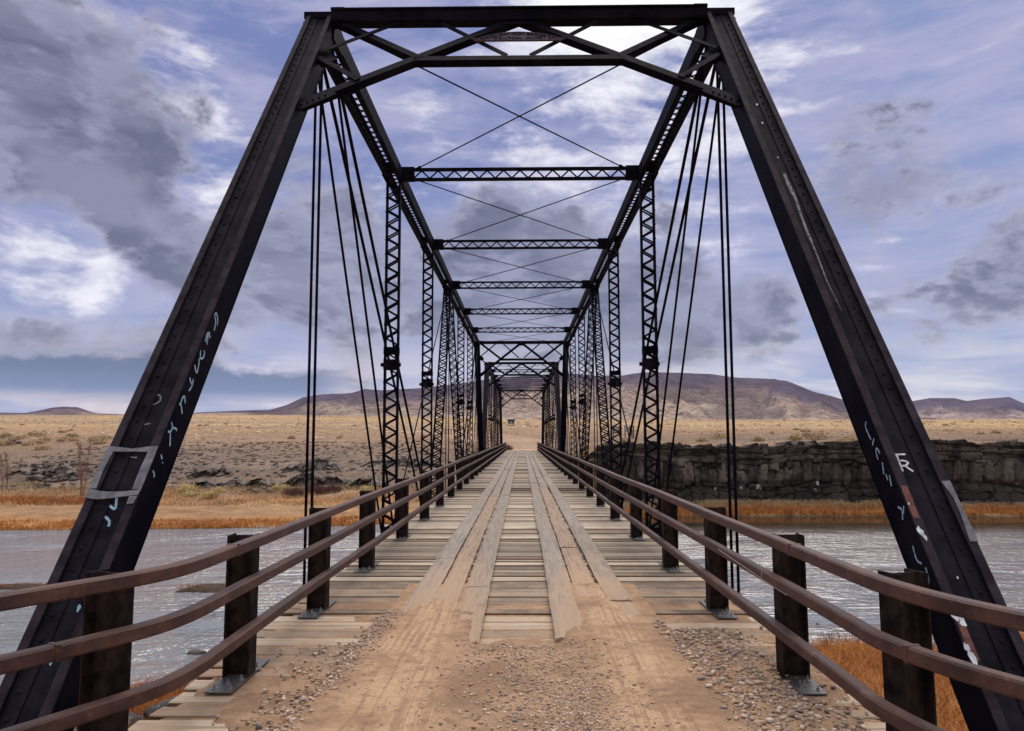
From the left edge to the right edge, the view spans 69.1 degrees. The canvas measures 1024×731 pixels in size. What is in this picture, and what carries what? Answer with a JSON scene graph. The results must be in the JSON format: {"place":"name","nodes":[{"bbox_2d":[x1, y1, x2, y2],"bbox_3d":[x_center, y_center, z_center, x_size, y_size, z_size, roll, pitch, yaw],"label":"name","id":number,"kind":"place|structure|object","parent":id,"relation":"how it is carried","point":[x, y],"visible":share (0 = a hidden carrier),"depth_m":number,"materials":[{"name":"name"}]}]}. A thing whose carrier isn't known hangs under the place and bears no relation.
{"place":"outdoors","nodes":[
{"label":"outdoors","id":0,"kind":"place"},
{"bbox_2d":[0,494,85,504],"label":"shore grass","id":1,"kind":"structure","parent":0,"point":[24,500],"depth_m":79.47,"materials":[{"name":"beige plant"}]},
{"bbox_2d":[0,372,936,419],"bbox_3d":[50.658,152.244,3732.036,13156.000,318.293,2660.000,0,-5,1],"label":"hills","id":2,"kind":"structure","parent":0,"point":[702,396],"depth_m":3387.76,"materials":[{"name":"brown soil"}]},
{"bbox_2d":[506,444,513,449],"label":"dry weed","id":3,"kind":"object","parent":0,"point":[508,447],"visible":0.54,"depth_m":94.74,"materials":[{"name":"brown plant"}]},
{"bbox_2d":[0,517,1023,689],"bbox_3d":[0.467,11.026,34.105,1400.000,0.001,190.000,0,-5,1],"label":"river","id":4,"kind":"structure","parent":0,"point":[866,543],"depth_m":45.12,"materials":[{"name":"liquid"}]},
{"bbox_2d":[0,582,46,589],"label":"mud bar","id":5,"kind":"object","parent":4,"relation":"on","point":[13,586],"visible":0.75,"depth_m":38.25,"materials":[{"name":"brown soil"}]},
{"bbox_2d":[187,649,205,653],"bbox_3d":[-11.337,10.324,26.766,0.730,0.202,0.326,0,-5,1],"label":"river rock","id":6,"kind":"object","parent":4,"relation":"in","point":[195,651],"visible":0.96,"depth_m":26.67,"materials":[{"name":"stone"}]},
{"bbox_2d":[175,582,225,592],"bbox_3d":[-15.160,11.293,37.896,4.010,0.392,1.582,0,-5,-5],"label":"mud bar","id":7,"kind":"object","parent":4,"relation":"on","point":[208,588],"visible":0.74,"depth_m":37.45,"materials":[{"name":"brown soil"}]},
{"bbox_2d":[817,624,935,644],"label":"reeds","id":8,"kind":"object","parent":4,"relation":"on","point":[839,636],"visible":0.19,"depth_m":27.97,"materials":[{"name":"beige plant"}]},
{"bbox_2d":[0,414,1023,730],"bbox_3d":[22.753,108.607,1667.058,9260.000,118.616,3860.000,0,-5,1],"label":"ground","id":9,"kind":"structure","parent":0,"point":[526,438],"depth_m":124.61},
{"bbox_2d":[0,449,13,490],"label":"bare sapling","id":10,"kind":"object","parent":9,"relation":"on","point":[5,470],"visible":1,"depth_m":91.22,"materials":[{"name":"brown plant"}]},
{"bbox_2d":[0,432,13,437],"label":"sagebrush","id":11,"kind":"object","parent":9,"relation":"on","point":[4,435],"visible":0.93,"depth_m":161.10,"materials":[{"name":"beige plant"}]},
{"bbox_2d":[0,439,14,444],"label":"sagebrush","id":12,"kind":"object","parent":9,"relation":"on","point":[3,442],"visible":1,"depth_m":135.94,"materials":[{"name":"beige plant"}]},
{"bbox_2d":[4,438,21,444],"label":"lava rubble","id":13,"kind":"object","parent":9,"relation":"on","point":[17,442],"visible":0.41,"depth_m":140.04,"materials":[{"name":"grey stone"}]},
{"bbox_2d":[20,440,36,444],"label":"sagebrush","id":14,"kind":"object","parent":9,"relation":"on","point":[26,443],"visible":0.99,"depth_m":137.03,"materials":[{"name":"beige plant"}]},
{"bbox_2d":[27,431,49,435],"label":"sagebrush","id":15,"kind":"object","parent":9,"relation":"on","point":[40,433],"visible":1,"depth_m":166.47,"materials":[{"name":"beige plant"}]},
{"bbox_2d":[27,444,50,449],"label":"sagebrush","id":16,"kind":"object","parent":9,"relation":"on","point":[38,447],"visible":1,"depth_m":127.43,"materials":[{"name":"beige plant"}]},
{"bbox_2d":[34,440,47,443],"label":"sagebrush","id":17,"kind":"object","parent":9,"relation":"on","point":[42,441],"visible":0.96,"depth_m":140.28,"materials":[{"name":"beige plant"}]},
{"bbox_2d":[38,436,52,440],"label":"sagebrush","id":18,"kind":"object","parent":9,"relation":"on","point":[45,438],"visible":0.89,"depth_m":147.26,"materials":[{"name":"beige plant"}]},
{"bbox_2d":[8,460,89,474],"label":"lava rubble","id":19,"kind":"object","parent":9,"relation":"on","point":[34,469],"visible":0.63,"depth_m":102.88,"materials":[{"name":"grey stone"}]},
{"bbox_2d":[10,464,95,479],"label":"rock outcrop","id":20,"kind":"object","parent":9,"relation":"on","point":[65,470],"visible":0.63,"depth_m":98.45,"materials":[{"name":"grey stone"}]},
{"bbox_2d":[25,465,98,485],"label":"lava rubble","id":21,"kind":"object","parent":9,"relation":"on","point":[60,478],"visible":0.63,"depth_m":96.52,"materials":[{"name":"grey stone"}]},
{"bbox_2d":[65,432,78,436],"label":"sagebrush","id":22,"kind":"object","parent":9,"relation":"on","point":[73,434],"visible":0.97,"depth_m":162.19,"materials":[{"name":"beige plant"}]},
{"bbox_2d":[75,432,93,495],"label":"bare sapling","id":23,"kind":"object","parent":9,"relation":"on","point":[81,473],"visible":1,"depth_m":84.50,"materials":[{"name":"brown plant"}]},
{"bbox_2d":[92,440,103,443],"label":"sagebrush","id":24,"kind":"object","parent":9,"relation":"on","point":[97,442],"visible":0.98,"depth_m":138.43,"materials":[{"name":"beige plant"}]},
{"bbox_2d":[94,435,108,439],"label":"sagebrush","id":25,"kind":"object","parent":9,"relation":"on","point":[105,437],"visible":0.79,"depth_m":144.15,"materials":[{"name":"beige plant"}]},
{"bbox_2d":[75,673,196,730],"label":"bank grass","id":26,"kind":"structure","parent":9,"relation":"on","point":[141,708],"depth_m":20.67,"materials":[{"name":"orange plant"}]},
{"bbox_2d":[128,712,143,727],"bbox_3d":[-9.410,8.748,17.672,1.206,0.735,1.074,5,-8,-44],"label":"boulder","id":27,"kind":"object","parent":9,"relation":"on","point":[135,717],"visible":0.28,"depth_m":17.79,"materials":[{"name":"grey stone"}]},
{"bbox_2d":[143,696,176,719],"bbox_3d":[-8.611,8.925,18.758,1.337,1.057,1.158,3,-6,-32],"label":"boulder","id":28,"kind":"object","parent":9,"relation":"on","point":[157,706],"visible":0.23,"depth_m":18.48,"materials":[{"name":"grey stone"}]},
{"bbox_2d":[176,483,200,491],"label":"yellow shrub","id":29,"kind":"object","parent":9,"relation":"on","point":[188,487],"visible":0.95,"depth_m":87.52,"materials":[{"name":"yellow plant"}]},
{"bbox_2d":[180,491,198,495],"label":"yellow shrub","id":30,"kind":"object","parent":9,"relation":"on","point":[191,493],"visible":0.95,"depth_m":84.87,"materials":[{"name":"yellow plant"}]},
{"bbox_2d":[0,514,394,529],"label":"shore grass","id":31,"kind":"structure","parent":9,"relation":"on","point":[209,523],"depth_m":65.07,"materials":[{"name":"orange plant"}]},
{"bbox_2d":[198,490,218,497],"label":"yellow shrub","id":32,"kind":"object","parent":9,"relation":"on","point":[212,494],"visible":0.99,"depth_m":82.99,"materials":[{"name":"yellow plant"}]},
{"bbox_2d":[187,466,235,477],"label":"rock outcrop","id":33,"kind":"object","parent":9,"relation":"on","point":[223,470],"visible":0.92,"depth_m":97.24,"materials":[{"name":"grey stone"}]},
{"bbox_2d":[210,486,224,492],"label":"yellow shrub","id":34,"kind":"object","parent":9,"relation":"on","point":[217,489],"visible":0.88,"depth_m":86.83,"materials":[{"name":"yellow plant"}]},
{"bbox_2d":[186,479,259,487],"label":"rock outcrop","id":35,"kind":"object","parent":9,"relation":"on","point":[226,484],"visible":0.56,"depth_m":91.73,"materials":[{"name":"grey stone"}]},
{"bbox_2d":[0,477,447,506],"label":"shore grass","id":36,"kind":"structure","parent":9,"relation":"on","point":[164,495],"depth_m":85.03,"materials":[{"name":"plant"}]},
{"bbox_2d":[271,484,289,489],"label":"yellow shrub","id":37,"kind":"object","parent":9,"relation":"on","point":[277,486],"visible":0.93,"depth_m":89.43,"materials":[{"name":"yellow plant"}]},
{"bbox_2d":[281,487,303,495],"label":"twiggy shrub","id":38,"kind":"object","parent":9,"relation":"on","point":[295,491],"visible":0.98,"depth_m":84.33,"materials":[{"name":"brown plant"}]},
{"bbox_2d":[244,471,352,487],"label":"rock outcrop","id":39,"kind":"object","parent":9,"relation":"on","point":[321,478],"visible":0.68,"depth_m":92.81,"materials":[{"name":"grey stone"}]},
{"bbox_2d":[241,484,363,492],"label":"lava rubble","id":40,"kind":"object","parent":9,"relation":"on","point":[270,490],"visible":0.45,"depth_m":89.40,"materials":[{"name":"grey stone"}]},
{"bbox_2d":[282,457,351,473],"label":"rock outcrop","id":41,"kind":"object","parent":9,"relation":"on","point":[320,463],"visible":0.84,"depth_m":99.94,"materials":[{"name":"grey stone"}]},
{"bbox_2d":[308,484,328,492],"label":"twiggy shrub","id":42,"kind":"object","parent":9,"relation":"on","point":[320,489],"visible":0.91,"depth_m":86.55,"materials":[{"name":"brown plant"}]},
{"bbox_2d":[327,485,342,491],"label":"twiggy shrub","id":43,"kind":"object","parent":9,"relation":"on","point":[335,488],"visible":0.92,"depth_m":88.12,"materials":[{"name":"plant"}]},
{"bbox_2d":[359,485,373,491],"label":"yellow shrub","id":44,"kind":"object","parent":9,"relation":"on","point":[366,488],"visible":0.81,"depth_m":87.85,"materials":[{"name":"yellow plant"}]},
{"bbox_2d":[349,477,392,487],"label":"rock outcrop","id":45,"kind":"object","parent":9,"relation":"on","point":[366,481],"visible":0.49,"depth_m":92.19,"materials":[{"name":"grey stone"}]},
{"bbox_2d":[360,457,441,467],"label":"rock outcrop","id":46,"kind":"object","parent":9,"relation":"on","point":[402,461],"visible":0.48,"depth_m":103.44,"materials":[{"name":"stone"}]},
{"bbox_2d":[507,419,515,425],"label":"information kiosk","id":47,"kind":"object","parent":9,"relation":"on","point":[511,421],"visible":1,"depth_m":270.09,"materials":[{"name":"grey"}]},
{"bbox_2d":[0,441,1023,506],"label":"scree","id":48,"kind":"structure","parent":9,"relation":"on","point":[351,461],"depth_m":110.05,"materials":[{"name":"stone"}]},
{"bbox_2d":[0,425,1023,482],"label":"plain grass","id":49,"kind":"structure","parent":9,"relation":"on","point":[976,440],"depth_m":129.08,"materials":[{"name":"plant"}]},
{"bbox_2d":[2,414,1023,448],"bbox_3d":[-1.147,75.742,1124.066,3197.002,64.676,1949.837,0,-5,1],"label":"distant brush","id":50,"kind":"object","parent":9,"relation":"on","point":[794,420],"visible":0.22,"depth_m":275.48,"materials":[{"name":"beige plant"}]},
{"bbox_2d":[482,362,560,449],"bbox_3d":[1.003,5.668,75.416,5.940,8.602,47.800,0,-5,1],"label":"truss bridge span","id":51,"kind":"object","parent":9,"relation":"on","point":[488,422],"visible":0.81,"depth_m":64.02,"materials":[{"name":"metal"}]},
{"bbox_2d":[613,426,619,437],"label":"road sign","id":52,"kind":"object","parent":9,"relation":"on","point":[617,428],"visible":0.65,"depth_m":114.47,"materials":[{"name":"grey metal"}]},
{"bbox_2d":[624,425,629,437],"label":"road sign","id":53,"kind":"object","parent":9,"relation":"on","point":[625,429],"visible":0.59,"depth_m":115.02,"materials":[{"name":"grey metal"}]},
{"bbox_2d":[695,437,708,441],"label":"sagebrush","id":54,"kind":"object","parent":9,"relation":"on","point":[700,439],"visible":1,"depth_m":97.90,"materials":[{"name":"beige plant"}]},
{"bbox_2d":[708,432,726,438],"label":"sagebrush","id":55,"kind":"object","parent":9,"relation":"on","point":[719,435],"visible":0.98,"depth_m":112.53,"materials":[{"name":"beige plant"}]},
{"bbox_2d":[749,436,765,441],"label":"sagebrush","id":56,"kind":"object","parent":9,"relation":"on","point":[758,439],"visible":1,"depth_m":95.93,"materials":[{"name":"beige plant"}]},
{"bbox_2d":[786,433,804,440],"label":"sagebrush","id":57,"kind":"object","parent":9,"relation":"on","point":[794,437],"visible":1,"depth_m":94.88,"materials":[{"name":"beige plant"}]},
{"bbox_2d":[801,430,832,437],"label":"sagebrush","id":58,"kind":"object","parent":9,"relation":"on","point":[810,435],"visible":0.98,"depth_m":112.45,"materials":[{"name":"beige plant"}]},
{"bbox_2d":[623,498,1023,517],"bbox_3d":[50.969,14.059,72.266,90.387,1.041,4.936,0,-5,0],"label":"shore grass","id":59,"kind":"structure","parent":9,"relation":"on","point":[882,512],"depth_m":72.30,"materials":[{"name":"brown plant"}]},
{"bbox_2d":[836,436,854,441],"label":"sagebrush","id":60,"kind":"object","parent":9,"relation":"on","point":[847,439],"visible":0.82,"depth_m":84.78,"materials":[{"name":"beige plant"}]},
{"bbox_2d":[841,435,857,440],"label":"sagebrush","id":61,"kind":"object","parent":9,"relation":"on","point":[854,437],"visible":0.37,"depth_m":96.84,"materials":[{"name":"beige plant"}]},
{"bbox_2d":[809,631,1023,730],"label":"bank grass","id":62,"kind":"structure","parent":9,"relation":"on","point":[857,660],"depth_m":22.47,"materials":[{"name":"orange plant"}]},
{"bbox_2d":[990,430,1001,433],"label":"sagebrush","id":63,"kind":"object","parent":9,"relation":"on","point":[994,431],"visible":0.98,"depth_m":149.16,"materials":[{"name":"beige plant"}]},
{"bbox_3d":[0.689,11.027,50.673,8.374,6.740,2.100,0,-5,1],"label":"bridge pier","id":64,"kind":"object","parent":9,"relation":"on","visible":0},
{"bbox_2d":[0,3,1023,730],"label":"truss bridge span","id":65,"kind":"object","parent":64,"relation":"on","point":[934,535],"visible":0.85,"depth_m":8.57,"materials":[{"name":"metal"}]},
{"bbox_2d":[128,450,885,730],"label":"timber deck","id":66,"kind":"structure","parent":65,"relation":"on","point":[519,504],"depth_m":9.42,"materials":[{"name":"brown wood"}]},
{"bbox_2d":[0,442,506,730],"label":"guard railing","id":67,"kind":"object","parent":66,"relation":"on","point":[109,698],"visible":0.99,"depth_m":4.54,"materials":[{"name":"wood"}]},
{"bbox_2d":[536,442,1023,730],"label":"guard railing","id":68,"kind":"object","parent":66,"relation":"on","point":[913,662],"visible":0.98,"depth_m":4.48,"materials":[{"name":"wood"}]},
{"bbox_2d":[0,0,1023,413],"label":"sky","id":69,"kind":"structure","parent":0,"point":[126,126],"materials":[{"name":"blue"}]},
{"bbox_2d":[160,583,880,730],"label":"dirt road","id":70,"kind":"structure","parent":0,"point":[644,640],"depth_m":5.15,"materials":[{"name":"brown soil"}]},
{"bbox_2d":[256,723,262,729],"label":"stone","id":71,"kind":"object","parent":70,"relation":"on","point":[259,726],"visible":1,"depth_m":4.44,"materials":[{"name":"grey stone"}]},
{"bbox_2d":[211,527,870,730],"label":"gravel","id":72,"kind":"structure","parent":70,"relation":"on","point":[777,724],"depth_m":4.99,"materials":[{"name":"gravel"}]},
{"bbox_2d":[788,710,795,716],"bbox_3d":[1.701,2.115,4.516,0.049,0.044,0.059,-2,-6,23],"label":"stone","id":73,"kind":"object","parent":70,"relation":"on","point":[791,713],"visible":0.93,"depth_m":4.50,"materials":[{"name":"beige stone"}]},
{"bbox_2d":[578,439,1023,502],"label":"basalt cliff","id":74,"kind":"structure","parent":0,"point":[981,472],"depth_m":78.08,"materials":[{"name":"grey stone"}]},
{"bbox_2d":[714,481,818,490],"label":"rock scrawl","id":75,"kind":"object","parent":74,"relation":"attached to","point":[758,485],"visible":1,"depth_m":77.88,"materials":[{"name":"white paint"}]},
{"bbox_2d":[912,397,1023,418],"bbox_3d":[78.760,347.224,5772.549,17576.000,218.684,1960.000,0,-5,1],"label":"hills","id":76,"kind":"structure","parent":0,"point":[988,408],"depth_m":5498.50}
]}

